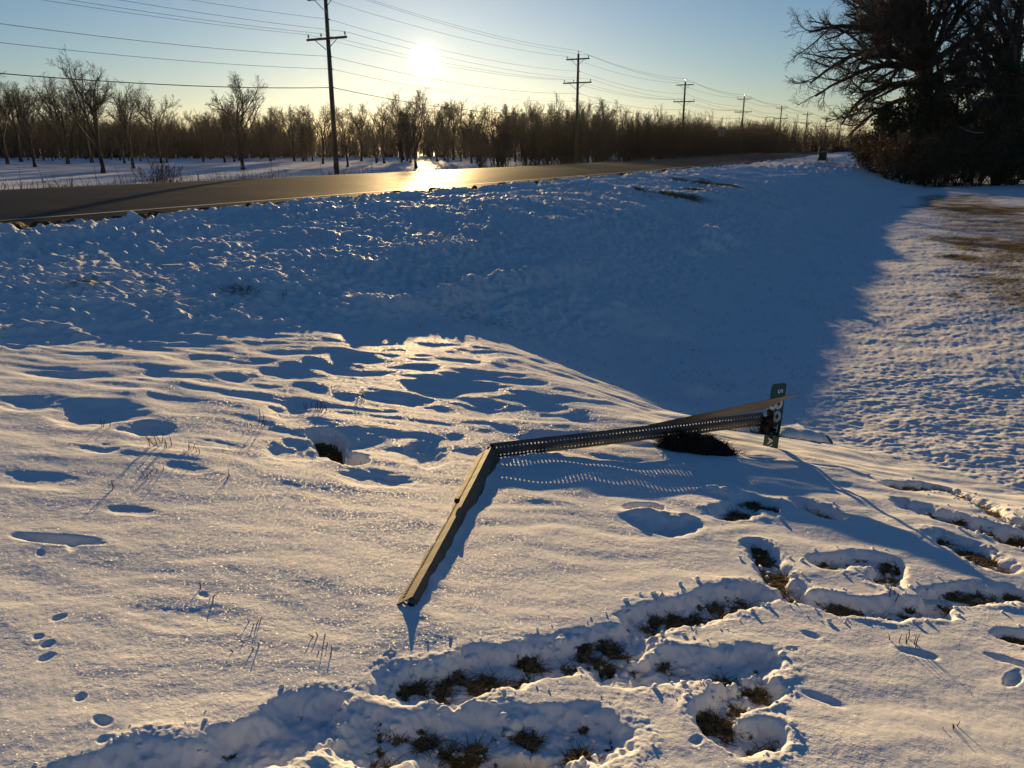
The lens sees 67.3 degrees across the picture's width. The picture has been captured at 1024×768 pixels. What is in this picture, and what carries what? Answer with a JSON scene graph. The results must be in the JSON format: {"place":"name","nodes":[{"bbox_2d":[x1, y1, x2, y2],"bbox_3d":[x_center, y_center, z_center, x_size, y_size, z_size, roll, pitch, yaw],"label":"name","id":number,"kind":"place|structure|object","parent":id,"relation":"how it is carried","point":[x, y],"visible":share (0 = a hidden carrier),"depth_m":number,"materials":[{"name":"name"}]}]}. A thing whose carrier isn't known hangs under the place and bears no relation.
{"place":"outdoors","nodes":[
{"label":"outdoors","id":0,"kind":"place"},
{"bbox_2d":[0,150,846,225],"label":"road","id":1,"kind":"structure","parent":0,"point":[33,203],"depth_m":18.72,"materials":[{"name":"grey asphalt"}]},
{"bbox_2d":[0,149,1023,767],"bbox_3d":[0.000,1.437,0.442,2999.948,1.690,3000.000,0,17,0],"label":"snow ground","id":2,"kind":"structure","parent":0,"point":[114,617],"depth_m":4.27,"materials":[{"name":"white snow"}]},
{"bbox_2d":[0,74,26,163],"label":"bare tree","id":3,"kind":"object","parent":2,"relation":"on","point":[2,135],"visible":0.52,"depth_m":109.21,"materials":[{"name":"brown plant"}]},
{"bbox_2d":[0,80,33,161],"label":"bare tree","id":4,"kind":"object","parent":2,"relation":"on","point":[10,121],"visible":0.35,"depth_m":123.81,"materials":[{"name":"brown plant"}]},
{"bbox_2d":[16,123,39,159],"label":"bare tree","id":5,"kind":"object","parent":2,"relation":"on","point":[25,141],"visible":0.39,"depth_m":141.73,"materials":[{"name":"brown plant"}]},
{"bbox_2d":[2,84,57,166],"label":"bare tree","id":6,"kind":"object","parent":2,"relation":"on","point":[19,102],"visible":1,"depth_m":90.20,"materials":[{"name":"brown plant"}]},
{"bbox_2d":[23,120,47,160],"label":"bare tree","id":7,"kind":"object","parent":2,"relation":"on","point":[42,139],"visible":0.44,"depth_m":137.14,"materials":[{"name":"brown plant"}]},
{"bbox_2d":[35,125,55,160],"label":"bare tree","id":8,"kind":"object","parent":2,"relation":"on","point":[49,140],"visible":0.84,"depth_m":130.17,"materials":[{"name":"brown plant"}]},
{"bbox_2d":[25,72,92,163],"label":"bare tree","id":9,"kind":"object","parent":2,"relation":"on","point":[49,110],"visible":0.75,"depth_m":104.19,"materials":[{"name":"brown plant"}]},
{"bbox_2d":[41,86,113,162],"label":"bare tree","id":10,"kind":"object","parent":2,"relation":"on","point":[82,133],"visible":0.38,"depth_m":112.50,"materials":[{"name":"brown plant"}]},
{"bbox_2d":[45,48,117,172],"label":"bare tree","id":11,"kind":"object","parent":2,"relation":"on","point":[86,101],"visible":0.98,"depth_m":67.34,"materials":[{"name":"brown plant"}]},
{"bbox_2d":[99,133,117,159],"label":"bare tree","id":12,"kind":"object","parent":2,"relation":"on","point":[108,143],"visible":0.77,"depth_m":152.65,"materials":[{"name":"brown plant"}]},
{"bbox_2d":[98,112,138,162],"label":"bare tree","id":13,"kind":"object","parent":2,"relation":"on","point":[115,137],"visible":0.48,"depth_m":113.69,"materials":[{"name":"brown plant"}]},
{"bbox_2d":[105,77,147,167],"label":"bare tree","id":14,"kind":"object","parent":2,"relation":"on","point":[123,114],"visible":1,"depth_m":85.43,"materials":[{"name":"brown plant"}]},
{"bbox_2d":[128,119,145,160],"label":"bare tree","id":15,"kind":"object","parent":2,"relation":"on","point":[136,130],"visible":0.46,"depth_m":128.27,"materials":[{"name":"brown plant"}]},
{"bbox_2d":[125,93,180,162],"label":"bare tree","id":16,"kind":"object","parent":2,"relation":"on","point":[145,109],"visible":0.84,"depth_m":113.10,"materials":[{"name":"brown plant"}]},
{"bbox_2d":[131,156,186,182],"bbox_3d":[-13.667,-7.884,29.993,1.468,2.071,1.956,15,23,41],"label":"roadside shrub","id":17,"kind":"object","parent":2,"relation":"on","point":[160,171],"visible":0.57,"depth_m":29.97,"materials":[{"name":"brown plant"}]},
{"bbox_2d":[153,110,182,162],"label":"bare tree","id":18,"kind":"object","parent":2,"relation":"on","point":[168,131],"visible":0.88,"depth_m":116.08,"materials":[{"name":"brown plant"}]},
{"bbox_2d":[181,109,218,161],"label":"bare tree","id":19,"kind":"object","parent":2,"relation":"on","point":[208,117],"visible":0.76,"depth_m":123.78,"materials":[{"name":"brown plant"}]},
{"bbox_2d":[196,104,235,162],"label":"bare tree","id":20,"kind":"object","parent":2,"relation":"on","point":[222,135],"visible":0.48,"depth_m":118.23,"materials":[{"name":"brown plant"}]},
{"bbox_2d":[216,118,245,161],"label":"bare tree","id":21,"kind":"object","parent":2,"relation":"on","point":[233,143],"visible":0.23,"depth_m":122.49,"materials":[{"name":"brown plant"}]},
{"bbox_2d":[205,71,269,169],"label":"bare tree","id":22,"kind":"object","parent":2,"relation":"on","point":[241,109],"visible":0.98,"depth_m":80.36,"materials":[{"name":"brown plant"}]},
{"bbox_2d":[246,106,281,160],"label":"bare tree","id":23,"kind":"object","parent":2,"relation":"on","point":[268,127],"visible":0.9,"depth_m":128.97,"materials":[{"name":"brown plant"}]},
{"bbox_2d":[267,104,312,160],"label":"bare tree","id":24,"kind":"object","parent":2,"relation":"on","point":[283,122],"visible":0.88,"depth_m":129.20,"materials":[{"name":"brown plant"}]},
{"bbox_2d":[284,104,312,161],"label":"bare tree","id":25,"kind":"object","parent":2,"relation":"on","point":[301,130],"visible":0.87,"depth_m":128.35,"materials":[{"name":"brown plant"}]},
{"bbox_2d":[298,117,323,160],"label":"bare tree","id":26,"kind":"object","parent":2,"relation":"on","point":[310,138],"visible":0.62,"depth_m":132.31,"materials":[{"name":"brown plant"}]},
{"bbox_2d":[295,102,346,163],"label":"bare tree","id":27,"kind":"object","parent":2,"relation":"on","point":[326,118],"visible":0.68,"depth_m":108.82,"materials":[{"name":"brown plant"}]},
{"bbox_2d":[306,0,346,174],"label":"utility pole","id":28,"kind":"object","parent":2,"relation":"on","point":[327,38],"visible":0.97,"depth_m":46.71,"materials":[{"name":"wood"}]},
{"bbox_2d":[0,73,814,137],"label":"power line","id":29,"kind":"object","parent":28,"relation":"attached to","point":[319,87],"visible":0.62,"depth_m":42.65,"materials":[{"name":"metal"}]},
{"bbox_2d":[0,42,821,133],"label":"power line","id":30,"kind":"object","parent":28,"relation":"attached to","point":[294,67],"visible":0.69,"depth_m":41.75,"materials":[{"name":"metal"}]},
{"bbox_2d":[0,23,842,133],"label":"power line","id":31,"kind":"object","parent":28,"relation":"attached to","point":[359,63],"visible":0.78,"depth_m":46.23,"materials":[{"name":"metal"}]},
{"bbox_2d":[45,0,840,130],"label":"power line","id":32,"kind":"object","parent":28,"relation":"attached to","point":[376,51],"visible":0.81,"depth_m":49.02,"materials":[{"name":"metal"}]},
{"bbox_2d":[72,0,843,130],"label":"power line","id":33,"kind":"object","parent":28,"relation":"attached to","point":[396,52],"visible":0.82,"depth_m":50.23,"materials":[{"name":"metal"}]},
{"bbox_2d":[122,0,849,130],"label":"power line","id":34,"kind":"object","parent":28,"relation":"attached to","point":[416,50],"visible":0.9,"depth_m":49.15,"materials":[{"name":"metal"}]},
{"bbox_2d":[193,0,843,127],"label":"power line","id":35,"kind":"object","parent":28,"relation":"attached to","point":[481,58],"visible":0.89,"depth_m":57.31,"materials":[{"name":"metal"}]},
{"bbox_2d":[325,106,362,166],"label":"bare tree","id":36,"kind":"object","parent":2,"relation":"on","point":[341,122],"visible":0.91,"depth_m":91.47,"materials":[{"name":"brown plant"}]},
{"bbox_2d":[343,102,371,160],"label":"bare tree","id":37,"kind":"object","parent":2,"relation":"on","point":[355,117],"visible":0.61,"depth_m":128.19,"materials":[{"name":"brown plant"}]},
{"bbox_2d":[357,121,384,162],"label":"bare tree","id":38,"kind":"object","parent":2,"relation":"on","point":[372,130],"visible":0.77,"depth_m":114.70,"materials":[{"name":"brown plant"}]},
{"bbox_2d":[1,152,761,189],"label":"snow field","id":39,"kind":"structure","parent":2,"relation":"on","point":[322,172],"depth_m":30.80,"materials":[{"name":"white snow"}]},
{"bbox_2d":[364,98,401,162],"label":"bare tree","id":40,"kind":"object","parent":2,"relation":"on","point":[382,118],"visible":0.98,"depth_m":113.15,"materials":[{"name":"brown plant"}]},
{"bbox_2d":[384,114,413,161],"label":"bare tree","id":41,"kind":"object","parent":2,"relation":"on","point":[397,140],"visible":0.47,"depth_m":120.58,"materials":[{"name":"brown plant"}]},
{"bbox_2d":[384,87,415,159],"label":"bare tree","id":42,"kind":"object","parent":2,"relation":"on","point":[397,112],"visible":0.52,"depth_m":140.22,"materials":[{"name":"brown plant"}]},
{"bbox_2d":[386,86,431,167],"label":"bare tree","id":43,"kind":"object","parent":2,"relation":"on","point":[413,124],"visible":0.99,"depth_m":85.30,"materials":[{"name":"brown plant"}]},
{"bbox_2d":[399,113,426,162],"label":"bare tree","id":44,"kind":"object","parent":2,"relation":"on","point":[410,145],"visible":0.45,"depth_m":119.05,"materials":[{"name":"brown plant"}]},
{"bbox_2d":[0,105,874,158],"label":"woods","id":45,"kind":"object","parent":2,"relation":"on","point":[189,147],"visible":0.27,"depth_m":176.94,"materials":[{"name":"brown plant"}]},
{"bbox_2d":[423,100,451,160],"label":"bare tree","id":46,"kind":"object","parent":2,"relation":"on","point":[433,126],"visible":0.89,"depth_m":128.79,"materials":[{"name":"brown plant"}]},
{"bbox_2d":[425,100,456,159],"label":"bare tree","id":47,"kind":"object","parent":2,"relation":"on","point":[448,117],"visible":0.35,"depth_m":141.33,"materials":[{"name":"brown plant"}]},
{"bbox_2d":[435,123,453,161],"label":"bare tree","id":48,"kind":"object","parent":2,"relation":"on","point":[448,136],"visible":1,"depth_m":123.05,"materials":[{"name":"brown plant"}]},
{"bbox_2d":[438,97,467,159],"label":"bare tree","id":49,"kind":"object","parent":2,"relation":"on","point":[454,124],"visible":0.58,"depth_m":142.40,"materials":[{"name":"brown plant"}]},
{"bbox_2d":[452,125,466,161],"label":"bare tree","id":50,"kind":"object","parent":2,"relation":"on","point":[461,139],"visible":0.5,"depth_m":131.53,"materials":[{"name":"brown plant"}]},
{"bbox_2d":[452,107,483,162],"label":"bare tree","id":51,"kind":"object","parent":2,"relation":"on","point":[459,123],"visible":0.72,"depth_m":112.91,"materials":[{"name":"brown plant"}]},
{"bbox_2d":[462,101,492,153],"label":"bare tree","id":52,"kind":"object","parent":2,"relation":"on","point":[479,117],"visible":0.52,"depth_m":134.58,"materials":[{"name":"brown plant"}]},
{"bbox_2d":[465,120,493,167],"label":"brush tree","id":53,"kind":"object","parent":2,"relation":"on","point":[480,158],"visible":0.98,"depth_m":75.69,"materials":[{"name":"brown plant"}]},
{"bbox_2d":[475,105,519,166],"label":"brush tree","id":54,"kind":"object","parent":2,"relation":"on","point":[508,139],"visible":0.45,"depth_m":83.24,"materials":[{"name":"brown plant"}]},
{"bbox_2d":[483,104,522,166],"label":"brush tree","id":55,"kind":"object","parent":2,"relation":"on","point":[501,150],"visible":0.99,"depth_m":75.83,"materials":[{"name":"brown plant"}]},
{"bbox_2d":[497,106,534,161],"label":"bare tree","id":56,"kind":"object","parent":2,"relation":"on","point":[521,119],"visible":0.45,"depth_m":122.50,"materials":[{"name":"brown plant"}]},
{"bbox_2d":[505,112,549,164],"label":"brush tree","id":57,"kind":"object","parent":2,"relation":"on","point":[526,148],"visible":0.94,"depth_m":86.37,"materials":[{"name":"brown plant"}]},
{"bbox_2d":[522,96,548,159],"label":"bare tree","id":58,"kind":"object","parent":2,"relation":"on","point":[537,112],"visible":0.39,"depth_m":133.69,"materials":[{"name":"brown plant"}]},
{"bbox_2d":[519,111,552,164],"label":"brush tree","id":59,"kind":"object","parent":2,"relation":"on","point":[536,154],"visible":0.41,"depth_m":93.65,"materials":[{"name":"brown plant"}]},
{"bbox_2d":[527,109,565,164],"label":"brush tree","id":60,"kind":"object","parent":2,"relation":"on","point":[547,146],"visible":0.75,"depth_m":88.84,"materials":[{"name":"brown plant"}]},
{"bbox_2d":[530,101,568,159],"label":"bare tree","id":61,"kind":"object","parent":2,"relation":"on","point":[550,118],"visible":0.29,"depth_m":128.54,"materials":[{"name":"brown plant"}]},
{"bbox_2d":[542,115,588,162],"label":"brush tree","id":62,"kind":"object","parent":2,"relation":"on","point":[567,149],"visible":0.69,"depth_m":81.33,"materials":[{"name":"brown plant"}]},
{"bbox_2d":[540,91,593,164],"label":"brush tree","id":63,"kind":"object","parent":2,"relation":"on","point":[557,136],"visible":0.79,"depth_m":81.02,"materials":[{"name":"brown plant"}]},
{"bbox_2d":[563,51,591,162],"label":"utility pole","id":64,"kind":"object","parent":2,"relation":"on","point":[576,118],"visible":0.97,"depth_m":77.58,"materials":[{"name":"wood"}]},
{"bbox_2d":[567,109,600,162],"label":"brush tree","id":65,"kind":"object","parent":2,"relation":"on","point":[590,143],"visible":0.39,"depth_m":86.01,"materials":[{"name":"brown plant"}]},
{"bbox_2d":[568,103,615,162],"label":"brush tree","id":66,"kind":"object","parent":2,"relation":"on","point":[593,158],"visible":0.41,"depth_m":98.15,"materials":[{"name":"brown plant"}]},
{"bbox_2d":[396,383,798,606],"bbox_3d":[0.437,0.610,4.473,1.080,0.707,3.678,14,22,39],"label":"fallen street sign","id":67,"kind":"object","parent":2,"relation":"on","point":[771,420],"visible":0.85,"depth_m":4.75,"materials":[{"name":"metal"}]},
{"bbox_2d":[588,97,621,161],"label":"bare tree","id":68,"kind":"object","parent":2,"relation":"on","point":[602,104],"visible":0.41,"depth_m":118.06,"materials":[{"name":"brown plant"}]},
{"bbox_2d":[588,109,632,161],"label":"brush tree","id":69,"kind":"object","parent":2,"relation":"on","point":[603,154],"visible":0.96,"depth_m":74.65,"materials":[{"name":"brown plant"}]},
{"bbox_2d":[594,97,645,161],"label":"brush tree","id":70,"kind":"object","parent":2,"relation":"on","point":[625,146],"visible":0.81,"depth_m":78.85,"materials":[{"name":"brown plant"}]},
{"bbox_2d":[617,113,649,159],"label":"brush tree","id":71,"kind":"object","parent":2,"relation":"on","point":[641,125],"visible":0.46,"depth_m":93.30,"materials":[{"name":"brown plant"}]},
{"bbox_2d":[254,181,1023,474],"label":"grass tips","id":72,"kind":"object","parent":2,"relation":"on","point":[771,291],"depth_m":12.15,"materials":[{"name":"brown plant"}]},
{"bbox_2d":[618,105,671,160],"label":"brush tree","id":73,"kind":"object","parent":2,"relation":"on","point":[643,146],"visible":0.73,"depth_m":93.10,"materials":[{"name":"brown plant"}]},
{"bbox_2d":[641,109,682,159],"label":"brush tree","id":74,"kind":"object","parent":2,"relation":"on","point":[661,148],"visible":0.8,"depth_m":100.40,"materials":[{"name":"brown plant"}]},
{"bbox_2d":[650,115,687,158],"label":"brush tree","id":75,"kind":"object","parent":2,"relation":"on","point":[671,149],"visible":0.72,"depth_m":102.09,"materials":[{"name":"brown plant"}]},
{"bbox_2d":[659,114,689,156],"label":"brush tree","id":76,"kind":"object","parent":2,"relation":"on","point":[679,136],"visible":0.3,"depth_m":106.06,"materials":[{"name":"brown plant"}]},
{"bbox_2d":[668,115,699,157],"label":"brush tree","id":77,"kind":"object","parent":2,"relation":"on","point":[686,146],"visible":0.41,"depth_m":112.43,"materials":[{"name":"brown plant"}]},
{"bbox_2d":[673,79,694,156],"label":"utility pole","id":78,"kind":"object","parent":2,"relation":"on","point":[684,101],"visible":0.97,"depth_m":108.36,"materials":[{"name":"wood"}]},
{"bbox_2d":[650,425,746,457],"bbox_3d":[1.208,0.392,5.001,0.696,0.221,0.459,0,17,0],"label":"soil clump","id":79,"kind":"object","parent":2,"relation":"on","point":[694,443],"visible":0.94,"depth_m":4.95,"materials":[{"name":"brown soil"}]},
{"bbox_2d":[684,111,720,156],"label":"brush tree","id":80,"kind":"object","parent":2,"relation":"on","point":[698,149],"visible":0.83,"depth_m":113.73,"materials":[{"name":"brown plant"}]},
{"bbox_2d":[699,128,716,156],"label":"brush tree","id":81,"kind":"object","parent":2,"relation":"on","point":[708,150],"visible":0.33,"depth_m":137.56,"materials":[{"name":"brown plant"}]},
{"bbox_2d":[702,116,732,155],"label":"brush tree","id":82,"kind":"object","parent":2,"relation":"on","point":[714,145],"visible":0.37,"depth_m":155.65,"materials":[{"name":"brown plant"}]},
{"bbox_2d":[713,129,730,154],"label":"brush tree","id":83,"kind":"object","parent":2,"relation":"on","point":[722,146],"visible":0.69,"depth_m":154.09,"materials":[{"name":"brown plant"}]},
{"bbox_2d":[725,124,748,154],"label":"brush tree","id":84,"kind":"object","parent":2,"relation":"on","point":[735,150],"visible":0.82,"depth_m":145.42,"materials":[{"name":"brown plant"}]},
{"bbox_2d":[743,125,761,153],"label":"brush tree","id":85,"kind":"object","parent":2,"relation":"on","point":[749,145],"visible":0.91,"depth_m":151.62,"materials":[{"name":"brown plant"}]},
{"bbox_2d":[747,124,777,153],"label":"brush tree","id":86,"kind":"object","parent":2,"relation":"on","point":[764,145],"visible":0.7,"depth_m":163.65,"materials":[{"name":"brown plant"}]},
{"bbox_2d":[730,424,832,443],"bbox_3d":[1.855,0.337,5.415,0.775,0.108,0.160,1,17,3],"label":"loose sign blade","id":87,"kind":"object","parent":2,"relation":"on","point":[755,430],"visible":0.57,"depth_m":5.36,"materials":[{"name":"green metal"}]},
{"bbox_2d":[780,426,829,442],"bbox_3d":[2.043,0.350,5.399,0.347,0.078,0.152,1,17,3],"label":"snow cap","id":88,"kind":"object","parent":87,"relation":"on","point":[800,433],"visible":0.97,"depth_m":5.35,"materials":[{"name":"white snow"}]},
{"bbox_2d":[818,147,827,160],"bbox_3d":[23.268,-17.195,57.517,0.720,1.030,1.008,8,19,24],"label":"wheeled bin","id":89,"kind":"object","parent":2,"relation":"on","point":[823,151],"visible":0.99,"depth_m":57.21,"materials":[{"name":"plastic"}]},
{"bbox_2d":[848,122,902,173],"bbox_3d":[24.507,-15.862,51.812,3.449,3.365,3.545,7,18,22],"label":"rust shrub","id":90,"kind":"object","parent":2,"relation":"on","point":[867,154],"visible":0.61,"depth_m":51.57,"materials":[{"name":"brown plant"}]},
{"bbox_2d":[845,101,913,172],"bbox_3d":[25.528,-16.638,52.561,3.996,5.074,5.160,-5,18,-17],"label":"cedar tree","id":91,"kind":"object","parent":2,"relation":"on","point":[884,112],"visible":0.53,"depth_m":51.72,"materials":[{"name":"green plant"}]},
{"bbox_2d":[869,133,924,179],"bbox_3d":[24.140,-14.227,48.122,3.464,2.952,3.390,7,18,20],"label":"rust shrub","id":92,"kind":"object","parent":2,"relation":"on","point":[879,159],"visible":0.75,"depth_m":47.75,"materials":[{"name":"brown plant"}]},
{"bbox_2d":[784,0,1016,181],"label":"oak tree","id":93,"kind":"object","parent":2,"relation":"on","point":[905,30],"visible":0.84,"depth_m":50.63,"materials":[{"name":"brown plant"}]},
{"bbox_2d":[873,124,943,184],"bbox_3d":[24.143,-13.972,47.007,3.648,3.600,3.497,0,17,0],"label":"rust shrub","id":94,"kind":"object","parent":2,"relation":"on","point":[910,167],"visible":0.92,"depth_m":47.06,"materials":[{"name":"brown plant"}]},
{"bbox_2d":[868,72,966,180],"bbox_3d":[27.015,-17.091,51.580,5.600,7.254,4.855,3,17,9],"label":"cedar tree","id":95,"kind":"object","parent":2,"relation":"on","point":[914,82],"visible":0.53,"depth_m":50.31,"materials":[{"name":"green plant"}]},
{"bbox_2d":[889,67,965,183],"bbox_3d":[27.491,-16.646,50.284,4.568,7.516,4.793,0,17,1],"label":"cedar tree","id":96,"kind":"object","parent":2,"relation":"on","point":[937,82],"visible":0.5,"depth_m":49.66,"materials":[{"name":"green plant"}]},
{"bbox_2d":[885,125,969,185],"bbox_3d":[25.807,-14.198,47.994,3.977,3.764,4.047,0,17,0],"label":"dark shrub","id":97,"kind":"object","parent":2,"relation":"on","point":[918,179],"visible":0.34,"depth_m":47.54,"materials":[{"name":"brown plant"}]},
{"bbox_2d":[938,54,987,182],"bbox_3d":[30.468,-17.725,51.741,5.765,8.710,6.180,13,21,36],"label":"cedar tree","id":98,"kind":"object","parent":2,"relation":"on","point":[963,96],"visible":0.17,"depth_m":51.05,"materials":[{"name":"green plant"}]},
{"bbox_2d":[927,127,999,185],"bbox_3d":[27.954,-14.136,47.946,3.161,3.692,4.448,-9,19,-26],"label":"dark shrub","id":99,"kind":"object","parent":2,"relation":"on","point":[958,183],"visible":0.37,"depth_m":47.34,"materials":[{"name":"brown plant"}]},
{"bbox_2d":[922,0,1023,183],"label":"dark tree","id":100,"kind":"object","parent":2,"relation":"on","point":[1005,48],"visible":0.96,"depth_m":46.21,"materials":[{"name":"black plant"}]},
{"bbox_2d":[958,56,1023,185],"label":"cedar tree","id":101,"kind":"object","parent":2,"relation":"on","point":[1014,72],"visible":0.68,"depth_m":46.48,"materials":[{"name":"green plant"}]},
{"bbox_2d":[974,121,1023,185],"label":"dark shrub","id":102,"kind":"object","parent":2,"relation":"on","point":[995,172],"visible":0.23,"depth_m":47.60,"materials":[{"name":"brown plant"}]},
{"bbox_2d":[0,0,1023,148],"label":"sky","id":103,"kind":"structure","parent":0,"point":[738,48],"materials":[{"name":"blue"}]},
{"bbox_2d":[221,442,1023,767],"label":"flattened grass","id":104,"kind":"structure","parent":0,"point":[673,620],"depth_m":2.62,"materials":[{"name":"plant"}]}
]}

